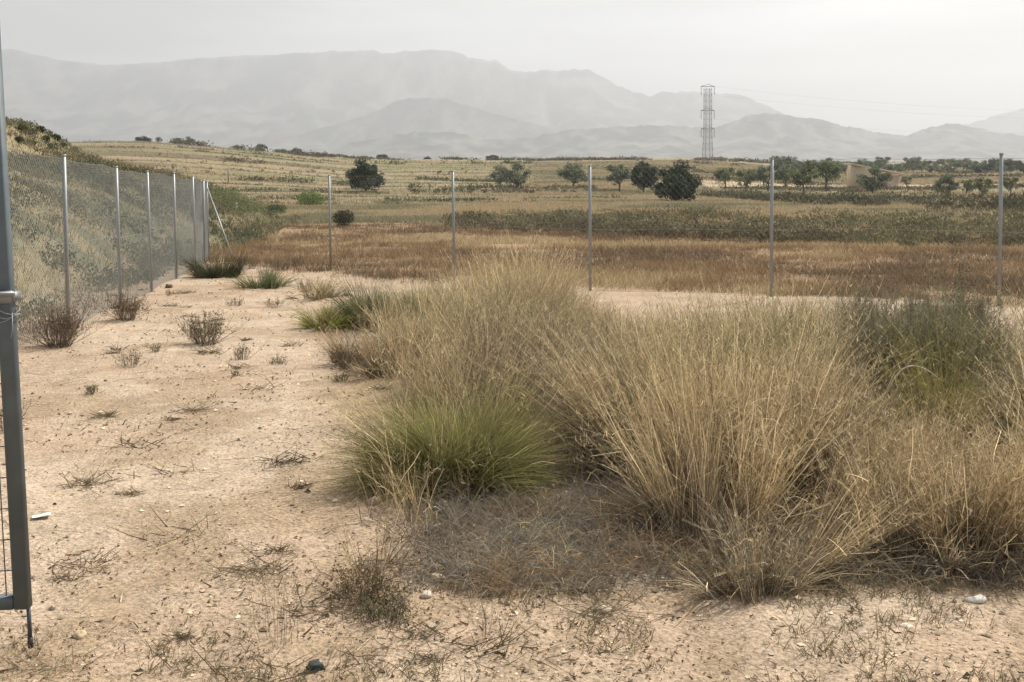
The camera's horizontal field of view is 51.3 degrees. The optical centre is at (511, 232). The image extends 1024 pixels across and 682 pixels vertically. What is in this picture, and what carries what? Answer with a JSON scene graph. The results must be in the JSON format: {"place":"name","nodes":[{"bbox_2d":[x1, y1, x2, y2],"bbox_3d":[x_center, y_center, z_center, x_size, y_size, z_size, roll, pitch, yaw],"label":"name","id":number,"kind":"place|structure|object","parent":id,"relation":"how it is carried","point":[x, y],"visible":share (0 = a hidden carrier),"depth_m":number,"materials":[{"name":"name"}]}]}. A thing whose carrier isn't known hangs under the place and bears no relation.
{"place":"outdoors","nodes":[
{"label":"outdoors","id":0,"kind":"place"},
{"bbox_2d":[2,49,783,151],"bbox_3d":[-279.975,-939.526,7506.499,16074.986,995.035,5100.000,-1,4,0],"label":"mountain","id":1,"kind":"structure","parent":0,"point":[229,101],"depth_m":8033.14,"materials":[{"name":"stone"}]},
{"bbox_2d":[245,97,561,148],"bbox_3d":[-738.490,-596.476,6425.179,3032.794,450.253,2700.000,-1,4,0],"label":"hill","id":2,"kind":"structure","parent":0,"point":[409,115],"depth_m":6440.19,"materials":[{"name":"stone"}]},
{"bbox_2d":[0,124,1023,681],"bbox_3d":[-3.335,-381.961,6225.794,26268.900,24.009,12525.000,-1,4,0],"label":"ground","id":3,"kind":"structure","parent":0,"point":[46,460],"depth_m":4.85,"materials":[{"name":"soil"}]},
{"bbox_2d":[0,396,30,432],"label":"sprig","id":4,"kind":"object","parent":3,"relation":"on","point":[1,418],"visible":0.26,"depth_m":6.89,"materials":[{"name":"brown plant"}]},
{"bbox_2d":[0,31,32,648],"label":"gate","id":5,"kind":"structure","parent":3,"relation":"on","point":[19,597],"depth_m":3.45,"materials":[{"name":"metal"}]},
{"bbox_2d":[17,300,113,348],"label":"shrub","id":6,"kind":"object","parent":3,"relation":"on","point":[65,330],"visible":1,"depth_m":10.58,"materials":[{"name":"brown plant"}]},
{"bbox_2d":[72,629,86,638],"bbox_3d":[-1.500,1.398,3.699,0.052,0.038,0.043,-1,4,0],"label":"stone","id":7,"kind":"object","parent":3,"relation":"on","point":[80,634],"visible":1,"depth_m":3.69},
{"bbox_2d":[84,384,104,394],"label":"sprig","id":8,"kind":"object","parent":3,"relation":"on","point":[93,388],"visible":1,"depth_m":7.99,"materials":[{"name":"brown plant"}]},
{"bbox_2d":[72,287,157,320],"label":"shrub","id":9,"kind":"object","parent":3,"relation":"on","point":[133,310],"visible":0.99,"depth_m":13.23,"materials":[{"name":"brown plant"}]},
{"bbox_2d":[7,147,231,345],"bbox_3d":[-5.685,0.106,17.053,0.826,2.915,21.664,-1,4,-10],"label":"wire fence","id":10,"kind":"object","parent":3,"relation":"on","point":[204,219],"visible":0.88,"depth_m":14.68,"materials":[{"name":"metal"}]},
{"bbox_2d":[100,349,155,366],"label":"sprig","id":11,"kind":"object","parent":3,"relation":"on","point":[136,359],"visible":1,"depth_m":9.31,"materials":[{"name":"brown plant"}]},
{"bbox_2d":[135,136,151,141],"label":"skyline tree","id":12,"kind":"object","parent":3,"relation":"on","point":[143,138],"visible":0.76,"depth_m":428.17,"materials":[{"name":"green plant"}]},
{"bbox_2d":[142,340,166,351],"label":"sprig","id":13,"kind":"object","parent":3,"relation":"on","point":[156,348],"visible":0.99,"depth_m":10.12,"materials":[{"name":"beige plant"}]},
{"bbox_2d":[5,115,305,334],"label":"undergrowth","id":14,"kind":"object","parent":3,"relation":"on","point":[77,154],"visible":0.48,"depth_m":32.49,"materials":[{"name":"green plant"}]},
{"bbox_2d":[162,307,253,347],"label":"shrub","id":15,"kind":"object","parent":3,"relation":"on","point":[197,332],"visible":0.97,"depth_m":10.70,"materials":[{"name":"brown plant"}]},
{"bbox_2d":[178,249,255,278],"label":"green tuft","id":16,"kind":"object","parent":3,"relation":"on","point":[212,271],"visible":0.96,"depth_m":20.67,"materials":[{"name":"green plant"}]},
{"bbox_2d":[224,298,244,305],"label":"sprig","id":17,"kind":"object","parent":3,"relation":"on","point":[239,302],"visible":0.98,"depth_m":14.99,"materials":[{"name":"beige plant"}]},
{"bbox_2d":[197,179,285,215],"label":"undergrowth","id":18,"kind":"object","parent":3,"relation":"on","point":[236,199],"visible":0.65,"depth_m":46.08,"materials":[{"name":"green plant"}]},
{"bbox_2d":[231,340,267,359],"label":"sprig","id":19,"kind":"object","parent":3,"relation":"on","point":[240,353],"visible":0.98,"depth_m":9.71,"materials":[{"name":"beige plant"}]},
{"bbox_2d":[200,547,315,649],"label":"spindly plant","id":20,"kind":"object","parent":3,"relation":"on","point":[262,592],"visible":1,"depth_m":3.63,"materials":[{"name":"beige plant"}]},
{"bbox_2d":[224,266,300,289],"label":"green tuft","id":21,"kind":"object","parent":3,"relation":"on","point":[272,282],"visible":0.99,"depth_m":18.14,"materials":[{"name":"green plant"}]},
{"bbox_2d":[265,203,286,212],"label":"field bush","id":22,"kind":"object","parent":3,"relation":"on","point":[279,208],"visible":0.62,"depth_m":69.87,"materials":[{"name":"green plant"}]},
{"bbox_2d":[263,355,288,364],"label":"sprig","id":23,"kind":"object","parent":3,"relation":"on","point":[279,361],"visible":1,"depth_m":9.49,"materials":[{"name":"beige plant"}]},
{"bbox_2d":[264,252,301,270],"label":"sprig","id":24,"kind":"object","parent":3,"relation":"on","point":[277,264],"visible":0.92,"depth_m":22.92,"materials":[{"name":"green plant"}]},
{"bbox_2d":[287,276,327,291],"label":"sprig","id":25,"kind":"object","parent":3,"relation":"on","point":[305,283],"visible":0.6,"depth_m":17.57,"materials":[{"name":"beige plant"}]},
{"bbox_2d":[296,190,326,204],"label":"field bush","id":26,"kind":"object","parent":3,"relation":"on","point":[313,199],"visible":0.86,"depth_m":91.77,"materials":[{"name":"green plant"}]},
{"bbox_2d":[305,659,325,670],"bbox_3d":[-0.636,1.406,3.457,0.068,0.037,0.046,-1,4,0],"label":"stone","id":27,"kind":"object","parent":3,"relation":"on","point":[319,666],"visible":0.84,"depth_m":3.44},
{"bbox_2d":[281,267,355,301],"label":"dry grass tuft","id":28,"kind":"object","parent":3,"relation":"on","point":[319,293],"visible":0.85,"depth_m":15.85,"materials":[{"name":"plant"}]},
{"bbox_2d":[280,294,374,331],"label":"green tuft","id":29,"kind":"object","parent":3,"relation":"on","point":[314,324],"visible":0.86,"depth_m":11.97,"materials":[{"name":"green plant"}]},
{"bbox_2d":[331,371,349,381],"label":"sprig","id":30,"kind":"object","parent":3,"relation":"on","point":[340,378],"visible":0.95,"depth_m":8.52,"materials":[{"name":"brown plant"}]},
{"bbox_2d":[332,209,353,225],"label":"field bush","id":31,"kind":"object","parent":3,"relation":"on","point":[344,218],"visible":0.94,"depth_m":48.60,"materials":[{"name":"green plant"}]},
{"bbox_2d":[326,337,362,366],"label":"sprig","id":32,"kind":"object","parent":3,"relation":"on","point":[344,356],"visible":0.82,"depth_m":9.23,"materials":[{"name":"brown plant"}]},
{"bbox_2d":[304,318,388,370],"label":"dry grass tuft","id":33,"kind":"object","parent":3,"relation":"on","point":[334,345],"visible":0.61,"depth_m":9.33,"materials":[{"name":"plant"}]},
{"bbox_2d":[278,466,430,588],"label":"dry grass tuft","id":34,"kind":"object","parent":3,"relation":"on","point":[384,550],"visible":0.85,"depth_m":4.36,"materials":[{"name":"plant"}]},
{"bbox_2d":[298,262,427,334],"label":"green tuft","id":35,"kind":"object","parent":3,"relation":"on","point":[349,303],"visible":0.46,"depth_m":12.00,"materials":[{"name":"green plant"}]},
{"bbox_2d":[345,157,385,191],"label":"round tree","id":36,"kind":"object","parent":3,"relation":"on","point":[362,172],"visible":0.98,"depth_m":142.60,"materials":[{"name":"green plant"}]},
{"bbox_2d":[310,541,421,618],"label":"shrub","id":37,"kind":"object","parent":3,"relation":"on","point":[346,585],"visible":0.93,"depth_m":4.03,"materials":[{"name":"brown plant"}]},
{"bbox_2d":[365,497,379,505],"bbox_3d":[-0.676,1.326,5.218,0.070,0.073,0.052,-3,4,-32],"label":"stone","id":38,"kind":"object","parent":3,"relation":"on","point":[374,502],"visible":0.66,"depth_m":5.20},
{"bbox_2d":[341,581,434,629],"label":"shrub","id":39,"kind":"object","parent":3,"relation":"on","point":[368,610],"visible":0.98,"depth_m":3.84,"materials":[{"name":"brown plant"}]},
{"bbox_2d":[321,288,469,379],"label":"dry grass tuft","id":40,"kind":"object","parent":3,"relation":"on","point":[370,357],"visible":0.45,"depth_m":8.82,"materials":[{"name":"plant"}]},
{"bbox_2d":[326,393,485,550],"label":"dry grass tuft","id":41,"kind":"object","parent":3,"relation":"on","point":[411,504],"visible":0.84,"depth_m":4.94,"materials":[{"name":"plant"}]},
{"bbox_2d":[373,270,448,317],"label":"green tuft","id":42,"kind":"object","parent":3,"relation":"on","point":[414,304],"visible":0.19,"depth_m":12.98,"materials":[{"name":"green plant"}]},
{"bbox_2d":[419,590,431,598],"bbox_3d":[-0.328,1.379,4.047,0.050,0.042,0.041,-1,4,0],"label":"stone","id":43,"kind":"object","parent":3,"relation":"on","point":[429,595],"visible":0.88,"depth_m":4.04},
{"bbox_2d":[293,293,634,520],"bbox_3d":[-0.232,0.986,5.662,1.803,1.352,1.792,-1,4,0],"label":"esparto tuft","id":44,"kind":"object","parent":3,"relation":"on","point":[461,446],"visible":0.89,"depth_m":5.42,"materials":[{"name":"green plant"}]},
{"bbox_2d":[459,587,511,638],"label":"spindly plant","id":45,"kind":"object","parent":3,"relation":"on","point":[485,612],"visible":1,"depth_m":3.69,"materials":[{"name":"beige plant"}]},
{"bbox_2d":[486,164,512,184],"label":"olive tree","id":46,"kind":"object","parent":3,"relation":"on","point":[500,179],"visible":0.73,"depth_m":187.36,"materials":[{"name":"green plant"}]},
{"bbox_2d":[408,182,597,192],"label":"undergrowth","id":47,"kind":"object","parent":3,"relation":"on","point":[501,186],"visible":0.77,"depth_m":160.50,"materials":[{"name":"green plant"}]},
{"bbox_2d":[0,271,1023,681],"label":"litter","id":48,"kind":"object","parent":3,"relation":"on","point":[86,485],"visible":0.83,"depth_m":3.80,"materials":[{"name":"brown plant"}]},
{"bbox_2d":[502,162,532,187],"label":"olive tree","id":49,"kind":"object","parent":3,"relation":"on","point":[516,166],"visible":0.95,"depth_m":174.40,"materials":[{"name":"green plant"}]},
{"bbox_2d":[446,308,621,413],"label":"dry grass tuft","id":50,"kind":"object","parent":3,"relation":"on","point":[510,372],"visible":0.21,"depth_m":7.26,"materials":[{"name":"plant"}]},
{"bbox_2d":[74,140,1023,241],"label":"grass","id":51,"kind":"structure","parent":3,"relation":"on","point":[431,215],"depth_m":123.77,"materials":[{"name":"plant"}]},
{"bbox_2d":[472,289,647,456],"bbox_3d":[0.315,1.009,6.738,1.826,1.261,1.386,2,4,32],"label":"dry grass tuft","id":52,"kind":"object","parent":3,"relation":"on","point":[539,396],"visible":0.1,"depth_m":6.67,"materials":[{"name":"plant"}]},
{"bbox_2d":[101,138,1023,204],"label":"undergrowth","id":53,"kind":"object","parent":3,"relation":"on","point":[694,167],"visible":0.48,"depth_m":217.97,"materials":[{"name":"green plant"}]},
{"bbox_2d":[555,163,587,185],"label":"olive tree","id":54,"kind":"object","parent":3,"relation":"on","point":[578,175],"visible":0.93,"depth_m":180.29,"materials":[{"name":"green plant"}]},
{"bbox_2d":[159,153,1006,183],"bbox_3d":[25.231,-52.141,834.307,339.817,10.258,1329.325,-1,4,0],"label":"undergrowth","id":55,"kind":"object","parent":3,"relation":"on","point":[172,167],"visible":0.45,"depth_m":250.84,"materials":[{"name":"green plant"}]},
{"bbox_2d":[177,222,1023,306],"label":"weeds","id":56,"kind":"object","parent":3,"relation":"on","point":[671,279],"visible":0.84,"depth_m":24.44,"materials":[{"name":"brown plant"}]},
{"bbox_2d":[207,153,1023,305],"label":"wire fence","id":57,"kind":"object","parent":3,"relation":"on","point":[1001,192],"visible":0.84,"depth_m":16.27,"materials":[{"name":"metal"}]},
{"bbox_2d":[605,164,631,191],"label":"almond tree","id":58,"kind":"object","parent":3,"relation":"on","point":[616,173],"visible":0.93,"depth_m":148.18,"materials":[{"name":"green plant"}]},
{"bbox_2d":[630,160,658,192],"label":"olive tree","id":59,"kind":"object","parent":3,"relation":"on","point":[647,172],"visible":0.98,"depth_m":145.04,"materials":[{"name":"green plant"}]},
{"bbox_2d":[581,296,726,372],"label":"dry grass tuft","id":60,"kind":"object","parent":3,"relation":"on","point":[647,332],"visible":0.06,"depth_m":6.77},
{"bbox_2d":[312,227,1023,521],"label":"dry grass","id":61,"kind":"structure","parent":3,"relation":"on","point":[477,308],"depth_m":6.44,"materials":[{"name":"plant"}]},
{"bbox_2d":[652,160,702,200],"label":"round tree","id":62,"kind":"object","parent":3,"relation":"on","point":[671,185],"visible":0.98,"depth_m":98.67,"materials":[{"name":"green plant"}]},
{"bbox_2d":[331,341,1023,608],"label":"undergrowth","id":63,"kind":"object","parent":3,"relation":"on","point":[538,517],"visible":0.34,"depth_m":4.42,"materials":[{"name":"brown plant"}]},
{"bbox_2d":[701,84,714,159],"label":"pylon","id":64,"kind":"object","parent":3,"relation":"on","point":[709,116],"visible":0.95,"depth_m":427.68,"materials":[{"name":"metal"}]},
{"bbox_2d":[713,167,736,188],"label":"almond tree","id":65,"kind":"object","parent":3,"relation":"on","point":[723,174],"visible":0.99,"depth_m":164.59,"materials":[{"name":"green plant"}]},
{"bbox_2d":[439,203,1023,248],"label":"undergrowth","id":66,"kind":"object","parent":3,"relation":"on","point":[910,237],"visible":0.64,"depth_m":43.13,"materials":[{"name":"green plant"}]},
{"bbox_2d":[543,298,923,578],"bbox_3d":[0.931,0.908,4.966,1.856,1.295,1.802,3,5,41],"label":"dry grass tuft","id":67,"kind":"object","parent":3,"relation":"on","point":[695,485],"visible":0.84,"depth_m":4.78,"materials":[{"name":"plant"}]},
{"bbox_2d":[642,258,824,367],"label":"dry grass tuft","id":68,"kind":"object","parent":3,"relation":"on","point":[721,313],"visible":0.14,"depth_m":7.28,"materials":[{"name":"plant"}]},
{"bbox_2d":[735,168,757,190],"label":"almond tree","id":69,"kind":"object","parent":3,"relation":"on","point":[751,177],"visible":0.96,"depth_m":148.21,"materials":[{"name":"green plant"}]},
{"bbox_2d":[755,165,781,190],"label":"almond tree","id":70,"kind":"object","parent":3,"relation":"on","point":[760,175],"visible":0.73,"depth_m":150.41,"materials":[{"name":"green plant"}]},
{"bbox_2d":[645,471,892,616],"bbox_3d":[0.954,1.222,4.200,0.999,0.504,0.914,-1,4,0],"label":"dry grass tuft","id":71,"kind":"object","parent":3,"relation":"on","point":[739,558],"visible":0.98,"depth_m":4.04,"materials":[{"name":"plant"}]},
{"bbox_2d":[774,155,797,186],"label":"almond tree","id":72,"kind":"object","parent":3,"relation":"on","point":[781,171],"visible":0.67,"depth_m":192.92,"materials":[{"name":"green plant"}]},
{"bbox_2d":[786,159,818,192],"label":"almond tree","id":73,"kind":"object","parent":3,"relation":"on","point":[804,170],"visible":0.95,"depth_m":143.06,"materials":[{"name":"green plant"}]},
{"bbox_2d":[716,266,926,512],"bbox_3d":[1.434,0.791,5.384,1.299,1.331,1.360,1,4,24],"label":"dry grass tuft","id":74,"kind":"object","parent":3,"relation":"on","point":[830,396],"visible":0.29,"depth_m":5.14,"materials":[{"name":"plant"}]},
{"bbox_2d":[811,160,841,191],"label":"almond tree","id":75,"kind":"object","parent":3,"relation":"on","point":[832,169],"visible":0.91,"depth_m":162.17,"materials":[{"name":"green plant"}]},
{"bbox_2d":[784,381,904,495],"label":"dry grass tuft","id":76,"kind":"object","parent":3,"relation":"on","point":[850,450],"visible":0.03,"depth_m":5.25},
{"bbox_2d":[697,186,1023,209],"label":"undergrowth","id":77,"kind":"object","parent":3,"relation":"on","point":[877,199],"visible":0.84,"depth_m":84.82,"materials":[{"name":"green plant"}]},
{"bbox_2d":[759,374,964,497],"bbox_3d":[1.649,1.067,5.317,0.906,0.766,1.041,-1,4,0],"label":"dry grass tuft","id":78,"kind":"object","parent":3,"relation":"on","point":[882,435],"visible":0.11,"depth_m":5.25,"materials":[{"name":"plant"}]},
{"bbox_2d":[725,436,1001,614],"bbox_3d":[1.327,1.184,4.344,0.888,0.814,0.958,-4,5,-44],"label":"dry grass tuft","id":79,"kind":"object","parent":3,"relation":"on","point":[833,560],"visible":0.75,"depth_m":4.21,"materials":[{"name":"plant"}]},
{"bbox_2d":[777,273,949,347],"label":"green bush","id":80,"kind":"object","parent":3,"relation":"on","point":[865,300],"visible":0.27,"depth_m":9.46,"materials":[{"name":"green plant"}]},
{"bbox_2d":[718,269,1023,402],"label":"green bush","id":81,"kind":"object","parent":3,"relation":"on","point":[907,328],"visible":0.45,"depth_m":6.87,"materials":[{"name":"green plant"}]},
{"bbox_2d":[806,304,941,398],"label":"shrub","id":82,"kind":"object","parent":3,"relation":"on","point":[886,377],"visible":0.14,"depth_m":6.92,"materials":[{"name":"green plant"}]},
{"bbox_2d":[844,163,903,187],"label":"shed","id":83,"kind":"structure","parent":3,"relation":"on","point":[853,170],"depth_m":181.61,"materials":[{"name":"brick"}]},
{"bbox_2d":[856,166,892,192],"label":"olive tree","id":84,"kind":"object","parent":3,"relation":"on","point":[876,172],"visible":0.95,"depth_m":145.35,"materials":[{"name":"green plant"}]},
{"bbox_2d":[744,399,1011,574],"bbox_3d":[1.569,1.151,4.524,1.149,0.845,0.928,0,4,12],"label":"dry grass tuft","id":85,"kind":"object","parent":3,"relation":"on","point":[850,503],"visible":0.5,"depth_m":4.52,"materials":[{"name":"plant"}]},
{"bbox_2d":[875,157,890,164],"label":"orchard tree","id":86,"kind":"object","parent":3,"relation":"on","point":[883,160],"visible":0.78,"depth_m":402.96,"materials":[{"name":"green plant"}]},
{"bbox_2d":[903,157,916,170],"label":"orchard tree","id":87,"kind":"object","parent":3,"relation":"on","point":[907,160],"visible":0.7,"depth_m":380.85,"materials":[{"name":"green plant"}]},
{"bbox_2d":[880,357,940,421],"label":"dead twig","id":88,"kind":"object","parent":3,"relation":"on","point":[906,366],"visible":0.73,"depth_m":6.06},
{"bbox_2d":[893,288,958,326],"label":"green bush","id":89,"kind":"object","parent":3,"relation":"on","point":[921,307],"visible":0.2,"depth_m":10.99,"materials":[{"name":"green plant"}]},
{"bbox_2d":[846,376,1014,485],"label":"dry grass tuft","id":90,"kind":"object","parent":3,"relation":"on","point":[930,430],"visible":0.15,"depth_m":5.45,"materials":[{"name":"plant"}]},
{"bbox_2d":[851,391,1023,590],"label":"dry grass tuft","id":91,"kind":"object","parent":3,"relation":"on","point":[935,515],"visible":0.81,"depth_m":4.32,"materials":[{"name":"plant"}]},
{"bbox_2d":[854,289,1023,459],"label":"shrub","id":92,"kind":"object","parent":3,"relation":"on","point":[921,378],"visible":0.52,"depth_m":6.13,"materials":[{"name":"plant"}]},
{"bbox_2d":[932,174,959,194],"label":"olive tree","id":93,"kind":"object","parent":3,"relation":"on","point":[949,179],"visible":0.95,"depth_m":122.56,"materials":[{"name":"green plant"}]},
{"bbox_2d":[874,387,1023,580],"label":"dry grass tuft","id":94,"kind":"object","parent":3,"relation":"on","point":[1011,529],"visible":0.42,"depth_m":4.36,"materials":[{"name":"plant"}]},
{"bbox_2d":[915,251,985,302],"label":"green bush","id":95,"kind":"object","parent":3,"relation":"on","point":[961,279],"visible":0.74,"depth_m":13.16,"materials":[{"name":"green plant"}]},
{"bbox_2d":[896,301,1023,365],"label":"green bush","id":96,"kind":"object","parent":3,"relation":"on","point":[954,321],"visible":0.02,"depth_m":8.84,"materials":[{"name":"green plant"}]},
{"bbox_2d":[961,179,973,192],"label":"sapling","id":97,"kind":"object","parent":3,"relation":"on","point":[966,183],"visible":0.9,"depth_m":130.05,"materials":[{"name":"green plant"}]},
{"bbox_2d":[917,304,1023,386],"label":"green bush","id":98,"kind":"object","parent":3,"relation":"on","point":[992,333],"visible":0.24,"depth_m":8.21,"materials":[{"name":"green plant"}]},
{"bbox_2d":[924,282,1023,329],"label":"green bush","id":99,"kind":"object","parent":3,"relation":"on","point":[980,303],"visible":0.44,"depth_m":10.88,"materials":[{"name":"green plant"}]},
{"bbox_2d":[964,594,986,602],"bbox_3d":[1.731,1.372,3.985,0.086,0.031,0.062,-1,4,0],"label":"stone","id":100,"kind":"object","parent":3,"relation":"on","point":[980,598],"visible":1,"depth_m":3.97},
{"bbox_2d":[966,161,984,170],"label":"orchard tree","id":101,"kind":"object","parent":3,"relation":"on","point":[973,165],"visible":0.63,"depth_m":352.27,"materials":[{"name":"green plant"}]},
{"bbox_2d":[970,177,993,193],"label":"sapling","id":102,"kind":"object","parent":3,"relation":"on","point":[988,183],"visible":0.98,"depth_m":119.90,"materials":[{"name":"green plant"}]},
{"bbox_2d":[994,159,1016,171],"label":"orchard tree","id":103,"kind":"object","parent":3,"relation":"on","point":[1010,165],"visible":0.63,"depth_m":344.05,"materials":[{"name":"green plant"}]},
{"bbox_2d":[1003,176,1018,192],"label":"sapling","id":104,"kind":"object","parent":3,"relation":"on","point":[1006,184],"visible":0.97,"depth_m":137.10,"materials":[{"name":"green plant"}]},
{"bbox_2d":[0,0,1023,135],"label":"sky","id":105,"kind":"structure","parent":0,"point":[962,55],"materials":[{"name":"white"}]},
{"bbox_2d":[302,113,1023,161],"bbox_3d":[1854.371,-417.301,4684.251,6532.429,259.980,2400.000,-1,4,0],"label":"hills","id":106,"kind":"structure","parent":0,"point":[747,136],"depth_m":4723.66,"materials":[{"name":"stone"}]},
{"bbox_2d":[963,108,1023,135],"bbox_3d":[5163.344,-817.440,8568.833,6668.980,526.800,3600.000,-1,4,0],"label":"mountain","id":107,"kind":"structure","parent":0,"point":[1012,122],"depth_m":8810.43,"materials":[{"name":"stone"}]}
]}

